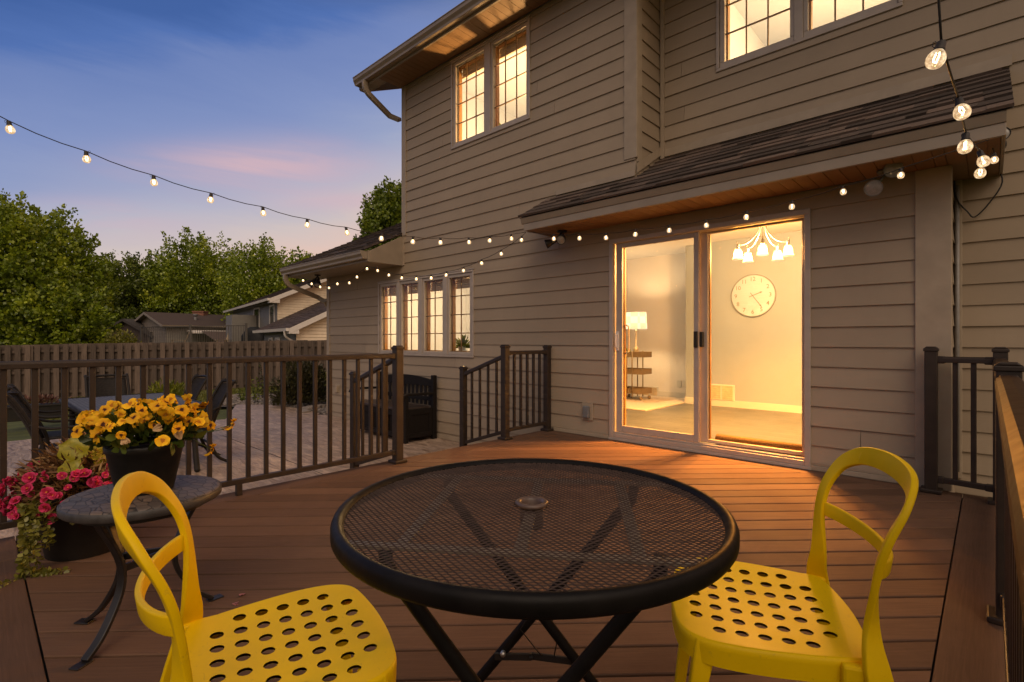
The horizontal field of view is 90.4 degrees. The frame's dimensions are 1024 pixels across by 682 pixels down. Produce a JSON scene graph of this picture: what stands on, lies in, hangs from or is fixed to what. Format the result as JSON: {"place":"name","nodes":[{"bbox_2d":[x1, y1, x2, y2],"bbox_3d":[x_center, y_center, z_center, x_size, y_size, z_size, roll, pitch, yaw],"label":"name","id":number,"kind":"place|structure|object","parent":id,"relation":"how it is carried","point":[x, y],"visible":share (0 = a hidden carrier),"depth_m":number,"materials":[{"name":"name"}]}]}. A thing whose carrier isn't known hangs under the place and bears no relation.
{"place":"outdoors","nodes":[
{"label":"outdoors","id":0,"kind":"place"},
{"bbox_2d":[7,388,269,441],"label":"lawn","id":1,"kind":"structure","parent":0,"point":[17,430],"depth_m":9.28,"materials":[{"name":"plant"}]},
{"bbox_2d":[0,188,122,344],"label":"maple tree","id":2,"kind":"object","parent":1,"relation":"on","point":[22,256],"visible":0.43,"depth_m":24.92,"materials":[{"name":"green plant"}]},
{"bbox_2d":[1,269,122,344],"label":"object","id":3,"kind":"object","parent":1,"relation":"on","point":[66,322],"visible":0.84,"depth_m":24.04,"materials":[{"name":"green plant"}]},
{"bbox_2d":[101,328,141,342],"bbox_3d":[-18.579,0.712,24.015,2.438,2.643,2.276,0,0,43],"label":"hedge shrub","id":4,"kind":"object","parent":1,"relation":"on","point":[120,338],"visible":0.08,"depth_m":23.90,"materials":[{"name":"green plant"}]},
{"bbox_2d":[105,319,152,342],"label":"neighbour house","id":5,"kind":"structure","parent":1,"relation":"on","point":[132,325],"depth_m":48.89,"materials":[{"name":"grey wood"}]},
{"bbox_2d":[0,340,326,399],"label":"fence","id":6,"kind":"object","parent":1,"relation":"on","point":[49,380],"visible":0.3,"depth_m":17.06,"materials":[{"name":"brown wood"}]},
{"bbox_2d":[133,377,200,400],"bbox_3d":[-7.292,1.096,10.793,1.119,0.719,1.248,0,0,43],"label":"shrub","id":7,"kind":"object","parent":1,"relation":"on","point":[174,389],"visible":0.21,"depth_m":10.66,"materials":[{"name":"green plant"}]},
{"bbox_2d":[134,311,225,342],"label":"neighbour house","id":8,"kind":"structure","parent":1,"relation":"on","point":[158,319],"depth_m":47.97,"materials":[{"name":"grey wood"}]},
{"bbox_2d":[140,323,246,342],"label":"neighbour deck","id":9,"kind":"structure","parent":1,"relation":"on","point":[190,326],"depth_m":29.23,"materials":[{"name":"brown wood"}]},
{"bbox_2d":[241,327,263,340],"bbox_3d":[-14.392,-0.100,28.400,1.348,1.360,0.760,0,0,0],"label":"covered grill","id":10,"kind":"object","parent":9,"relation":"on","point":[251,336],"visible":0.45,"depth_m":28.06,"materials":[{"name":"black fabric"}]},
{"bbox_2d":[214,232,298,320],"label":"ash tree","id":11,"kind":"object","parent":1,"relation":"on","point":[259,266],"visible":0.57,"depth_m":50.10,"materials":[{"name":"green plant"}]},
{"bbox_2d":[223,279,326,341],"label":"neighbour house","id":12,"kind":"structure","parent":1,"relation":"on","point":[269,308],"depth_m":27.50,"materials":[{"name":"beige wood"}]},
{"bbox_2d":[254,307,259,326],"bbox_3d":[-15.019,-0.895,29.869,1.564,2.130,0.286,0,0,43],"label":"window","id":13,"kind":"structure","parent":12,"relation":"in","point":[256,310],"depth_m":29.71,"materials":[{"name":"white paint"}]},
{"bbox_2d":[269,304,274,323],"bbox_3d":[-12.656,-0.945,26.799,0.190,1.930,1.125,0,0,-45],"label":"window","id":14,"kind":"structure","parent":12,"relation":"in","point":[271,307],"depth_m":26.80,"materials":[{"name":"white paint"}]},
{"bbox_2d":[252,299,326,340],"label":"garage wing","id":15,"kind":"structure","parent":1,"relation":"on","point":[308,323],"depth_m":21.27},
{"bbox_2d":[286,246,316,283],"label":"ash tree","id":16,"kind":"object","parent":1,"relation":"on","point":[300,256],"visible":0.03,"depth_m":54.79,"materials":[{"name":"green plant"}]},
{"bbox_2d":[352,175,401,250],"bbox_3d":[-5.561,-2.321,24.207,3.840,10.709,4.066,0,0,43],"label":"ash tree","id":17,"kind":"object","parent":1,"relation":"on","point":[386,210],"visible":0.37,"depth_m":23.02,"materials":[{"name":"green plant"}]},
{"bbox_2d":[280,0,1023,497],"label":"house","id":18,"kind":"structure","parent":1,"relation":"on","point":[626,116],"depth_m":5.26,"materials":[{"name":"paint"}]},
{"bbox_2d":[0,116,524,244],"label":"string light","id":19,"kind":"object","parent":18,"relation":"hanging from","point":[10,125],"visible":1,"depth_m":3.31,"materials":[{"name":"black rubber"}]},
{"bbox_2d":[306,274,320,287],"bbox_3d":[-3.461,-1.050,8.937,0.331,0.243,0.219,0,0,43],"label":"flood light","id":20,"kind":"object","parent":18,"relation":"attached to","point":[316,280],"visible":0.94,"depth_m":8.92,"materials":[{"name":"black metal"}]},
{"bbox_2d":[302,232,525,287],"bbox_3d":[-1.832,-0.990,7.279,5.305,0.393,0.124,0,0,42],"label":"string light","id":21,"kind":"object","parent":18,"relation":"hanging from","point":[501,252],"visible":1,"depth_m":6.64,"materials":[{"name":"white glass"}]},
{"bbox_2d":[377,268,473,357],"bbox_3d":[-1.318,-0.373,7.593,2.336,1.194,0.134,0,0,43],"label":"window","id":22,"kind":"structure","parent":18,"relation":"in","point":[424,316],"depth_m":7.54,"materials":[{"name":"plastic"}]},
{"bbox_2d":[456,334,469,350],"bbox_3d":[-0.700,0.028,7.340,0.370,0.290,0.320,0,0,12],"label":"potted plant","id":23,"kind":"object","parent":18,"relation":"on","point":[464,344],"visible":0.83,"depth_m":7.27,"materials":[{"name":"green plant"}]},
{"bbox_2d":[450,15,530,149],"bbox_3d":[-0.281,-3.281,6.619,1.481,1.233,0.134,0,0,43],"label":"window","id":24,"kind":"structure","parent":18,"relation":"in","point":[488,50],"depth_m":6.57,"materials":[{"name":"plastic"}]},
{"bbox_2d":[544,230,566,248],"bbox_3d":[0.465,-1.110,5.503,0.252,0.188,0.236,0,0,12],"label":"flood light","id":25,"kind":"object","parent":18,"relation":"attached to","point":[560,239],"visible":1,"depth_m":5.51,"materials":[{"name":"black metal"}]},
{"bbox_2d":[626,351,651,399],"bbox_3d":[2.060,0.568,8.519,0.440,0.799,0.376,0,0,43],"label":"storage cart","id":26,"kind":"object","parent":18,"relation":"on","point":[637,390],"visible":0.75,"depth_m":8.36,"materials":[{"name":"wood"}]},
{"bbox_2d":[626,312,646,351],"bbox_3d":[2.074,-0.109,8.505,0.370,0.740,0.370,0,0,43],"label":"table lamp","id":27,"kind":"object","parent":26,"relation":"on","point":[636,320],"visible":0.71,"depth_m":8.36,"materials":[{"name":"white fabric"}]},
{"bbox_2d":[608,208,810,469],"bbox_3d":[1.743,-0.015,4.730,1.872,2.086,0.178,0,0,43],"label":"sliding door","id":28,"kind":"structure","parent":18,"relation":"in","point":[702,239],"depth_m":4.72,"materials":[{"name":"plastic"}]},
{"bbox_2d":[731,274,775,316],"bbox_3d":[3.457,-0.651,7.293,0.612,0.612,0.031,0,0,43],"label":"wall clock","id":29,"kind":"object","parent":18,"relation":"attached to","point":[753,295],"depth_m":7.28,"materials":[{"name":"white wood"}]},
{"bbox_2d":[529,139,988,240],"bbox_3d":[1.482,-1.058,4.252,3.661,0.268,0.051,0,0,43],"label":"string light","id":30,"kind":"object","parent":18,"relation":"hanging from","point":[842,189],"visible":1,"depth_m":3.75,"materials":[{"name":"white rubber"}]},
{"bbox_2d":[732,226,794,262],"bbox_3d":[2.753,-1.200,5.533,0.584,0.599,0.605,0,0,43],"label":"chandelier","id":31,"kind":"object","parent":18,"relation":"hanging from","point":[777,254],"visible":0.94,"depth_m":5.55,"materials":[{"name":"white glass"}]},
{"bbox_2d":[716,0,902,72],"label":"window","id":32,"kind":"structure","parent":18,"relation":"in","point":[801,11],"depth_m":4.61,"materials":[{"name":"plastic"}]},
{"bbox_2d":[864,163,903,196],"bbox_3d":[2.577,-1.118,3.557,0.212,0.218,0.201,0,0,18],"label":"flood light","id":33,"kind":"object","parent":18,"relation":"attached to","point":[872,188],"visible":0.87,"depth_m":3.51,"materials":[{"name":"grey glass"}]},
{"bbox_2d":[925,0,998,178],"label":"string light","id":34,"kind":"object","parent":18,"relation":"hanging from","point":[938,50],"visible":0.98,"depth_m":1.41,"materials":[{"name":"glass"}]},
{"bbox_2d":[1005,127,1010,147],"bbox_3d":[3.418,-1.379,3.646,0.232,0.228,0.186,0,0,43],"label":"flood light","id":35,"kind":"object","parent":18,"relation":"attached to","point":[1008,132],"visible":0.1,"depth_m":3.52,"materials":[{"name":"white metal"}]},
{"bbox_2d":[953,174,1002,217],"bbox_3d":[3.419,-1.154,3.731,0.271,0.490,0.010,0,0,43],"label":"extension cable","id":36,"kind":"object","parent":35,"relation":"hanging from","point":[959,203],"visible":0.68,"depth_m":3.73,"materials":[{"name":"black rubber"}]},
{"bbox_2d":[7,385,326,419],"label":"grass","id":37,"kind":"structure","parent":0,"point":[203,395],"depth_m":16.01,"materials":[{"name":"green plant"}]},
{"bbox_2d":[0,0,463,324],"label":"sky","id":38,"kind":"structure","parent":0,"point":[254,102],"materials":[{"name":"blue"}]},
{"bbox_2d":[0,405,469,539],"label":"patio","id":39,"kind":"structure","parent":0,"point":[19,450],"depth_m":6.63,"materials":[{"name":"concrete"}]},
{"bbox_2d":[7,393,74,421],"bbox_3d":[-8.451,1.154,9.029,0.389,0.470,1.079,0,0,43],"label":"planter","id":40,"kind":"object","parent":39,"relation":"on","point":[52,405],"visible":0.37,"depth_m":9.02,"materials":[{"name":"plastic"}]},
{"bbox_2d":[7,390,76,459],"bbox_3d":[-4.268,0.927,4.797,0.784,0.945,0.579,0,0,-39],"label":"dining chair","id":41,"kind":"object","parent":39,"relation":"on","point":[17,402],"visible":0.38,"depth_m":4.64,"materials":[{"name":"plastic"}]},
{"bbox_2d":[7,384,87,479],"bbox_3d":[-4.920,0.927,5.463,0.784,0.945,0.579,0,0,-44],"label":"dining chair","id":42,"kind":"object","parent":39,"relation":"on","point":[54,434],"visible":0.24,"depth_m":5.40,"materials":[{"name":"metal"}]},
{"bbox_2d":[84,373,130,396],"bbox_3d":[-5.339,0.927,6.769,0.784,0.945,0.579,0,0,43],"label":"dining chair","id":43,"kind":"object","parent":39,"relation":"on","point":[105,386],"visible":0.33,"depth_m":6.97,"materials":[{"name":"metal"}]},
{"bbox_2d":[59,392,206,471],"bbox_3d":[-4.231,1.028,5.647,1.762,0.728,1.058,0,0,43],"label":"dining table","id":44,"kind":"object","parent":39,"relation":"on","point":[77,405],"visible":0.27,"depth_m":5.64,"materials":[{"name":"stone"}]},
{"bbox_2d":[183,374,206,446],"bbox_3d":[-4.396,0.927,6.605,0.579,0.945,0.784,0,0,40],"label":"dining chair","id":45,"kind":"object","parent":39,"relation":"on","point":[197,384],"visible":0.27,"depth_m":6.88,"materials":[{"name":"metal"}]},
{"bbox_2d":[198,378,237,461],"bbox_3d":[-3.612,0.927,5.814,0.784,0.945,0.579,0,0,-43],"label":"dining chair","id":46,"kind":"object","parent":39,"relation":"on","point":[219,395],"visible":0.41,"depth_m":6.03,"materials":[{"name":"metal"}]},
{"bbox_2d":[222,435,321,473],"bbox_3d":[-3.099,1.389,6.372,3.192,0.003,0.008,0,0,44],"label":"patio joint","id":47,"kind":"object","parent":39,"relation":"on","point":[269,453],"visible":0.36,"depth_m":6.27,"materials":[{"name":"grey concrete"}]},
{"bbox_2d":[349,371,436,443],"bbox_3d":[-1.788,0.937,7.511,1.438,0.900,0.577,0,0,43],"label":"storage bench","id":48,"kind":"object","parent":39,"relation":"on","point":[419,420],"visible":0.6,"depth_m":7.20,"materials":[{"name":"plastic"}]},
{"bbox_2d":[222,394,326,414],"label":"gravel","id":49,"kind":"structure","parent":0,"point":[236,400],"depth_m":11.56,"materials":[{"name":"grey gravel"}]},
{"bbox_2d":[296,404,326,412],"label":"edging stones","id":50,"kind":"object","parent":49,"relation":"on","point":[306,409],"visible":0.57,"depth_m":10.42,"materials":[{"name":"stone"}]},
{"bbox_2d":[0,431,1005,681],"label":"deck","id":51,"kind":"structure","parent":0,"point":[936,585],"depth_m":2.25,"materials":[{"name":"brown wood"}]},
{"bbox_2d":[0,431,111,587],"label":"planter","id":52,"kind":"object","parent":51,"relation":"on","point":[69,467],"visible":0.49,"depth_m":2.34,"materials":[{"name":"plastic"}]},
{"bbox_2d":[57,475,223,670],"bbox_3d":[-1.323,0.787,1.853,0.481,0.483,0.503,0,0,43],"label":"side table","id":53,"kind":"object","parent":51,"relation":"on","point":[92,506],"visible":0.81,"depth_m":1.74,"materials":[{"name":"stone"}]},
{"bbox_2d":[71,393,236,495],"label":"potted pansies","id":54,"kind":"object","parent":53,"relation":"on","point":[162,429],"visible":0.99,"depth_m":1.78,"materials":[{"name":"yellow plant"}]},
{"bbox_2d":[0,345,406,529],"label":"deck railing","id":55,"kind":"object","parent":51,"relation":"on","point":[395,360],"visible":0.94,"depth_m":3.52,"materials":[{"name":"brown metal"}]},
{"bbox_2d":[111,471,396,681],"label":"perforated chair","id":56,"kind":"object","parent":51,"relation":"on","point":[190,631],"visible":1,"depth_m":0.97,"materials":[{"name":"yellow paint"}]},
{"bbox_2d":[459,345,553,446],"bbox_3d":[-0.068,0.623,5.800,0.758,1.171,0.811,0,0,43],"label":"deck railing","id":57,"kind":"object","parent":51,"relation":"on","point":[506,428],"visible":0.98,"depth_m":5.58,"materials":[{"name":"brown metal"}]},
{"bbox_2d":[330,458,739,681],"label":"bistro table","id":58,"kind":"object","parent":51,"relation":"on","point":[627,603],"visible":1,"depth_m":0.85,"materials":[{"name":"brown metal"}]},
{"bbox_2d":[671,447,918,681],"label":"perforated chair","id":59,"kind":"object","parent":51,"relation":"on","point":[849,650],"visible":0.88,"depth_m":1.03,"materials":[{"name":"yellow paint"}]},
{"bbox_2d":[919,346,1023,681],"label":"deck railing","id":60,"kind":"object","parent":51,"relation":"on","point":[1006,488],"visible":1,"depth_m":1.83,"materials":[{"name":"brown metal"}]},
{"bbox_2d":[715,434,803,456],"bbox_3d":[2.200,0.925,4.505,0.761,0.107,0.104,0,0,43],"label":"door mat","id":61,"kind":"object","parent":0,"point":[767,443],"depth_m":4.47,"materials":[{"name":"beige fabric"}]},
{"label":"ground","id":62,"kind":"structure","parent":0,"visible":0},
{"bbox_2d":[93,249,163,328],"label":"shade tree","id":63,"kind":"object","parent":62,"relation":"on","point":[128,284],"visible":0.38,"depth_m":55.07,"materials":[{"name":"green plant"}]},
{"bbox_2d":[121,250,165,305],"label":"shade tree","id":64,"kind":"object","parent":62,"relation":"on","point":[150,257],"visible":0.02,"depth_m":61.03,"materials":[{"name":"green plant"}]},
{"bbox_2d":[126,226,245,314],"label":"maple tree","id":65,"kind":"object","parent":62,"relation":"on","point":[179,288],"visible":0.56,"depth_m":56.80,"materials":[{"name":"green plant"}]},
{"bbox_2d":[209,297,244,314],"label":"shade tree","id":66,"kind":"object","parent":62,"relation":"on","point":[215,310],"visible":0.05,"depth_m":57.10,"materials":[{"name":"green plant"}]},
{"label":"gravel bed","id":67,"kind":"structure","parent":0,"visible":0},
{"bbox_2d":[237,388,245,400],"bbox_3d":[-6.419,1.284,11.994,0.291,0.358,0.368,0,0,-6],"label":"perennial plant","id":68,"kind":"object","parent":67,"relation":"on","point":[242,398],"visible":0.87,"depth_m":12.03,"materials":[{"name":"green plant"}]},
{"bbox_2d":[251,376,263,401],"bbox_3d":[-5.840,1.137,11.649,0.397,0.648,0.245,0,0,-33],"label":"perennial plant","id":69,"kind":"object","parent":67,"relation":"on","point":[255,396],"visible":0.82,"depth_m":11.67,"materials":[{"name":"green plant"}]},
{"bbox_2d":[256,362,263,397],"bbox_3d":[-6.231,0.983,12.691,0.264,0.957,0.323,0,0,20],"label":"perennial plant","id":70,"kind":"object","parent":67,"relation":"on","point":[262,388],"visible":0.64,"depth_m":12.62,"materials":[{"name":"green plant"}]},
{"bbox_2d":[269,361,326,405],"bbox_3d":[-4.609,0.886,11.258,1.456,1.137,1.636,0,0,43],"label":"shrub","id":71,"kind":"object","parent":67,"relation":"on","point":[307,386],"visible":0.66,"depth_m":10.96,"materials":[{"name":"green plant"}]}
]}

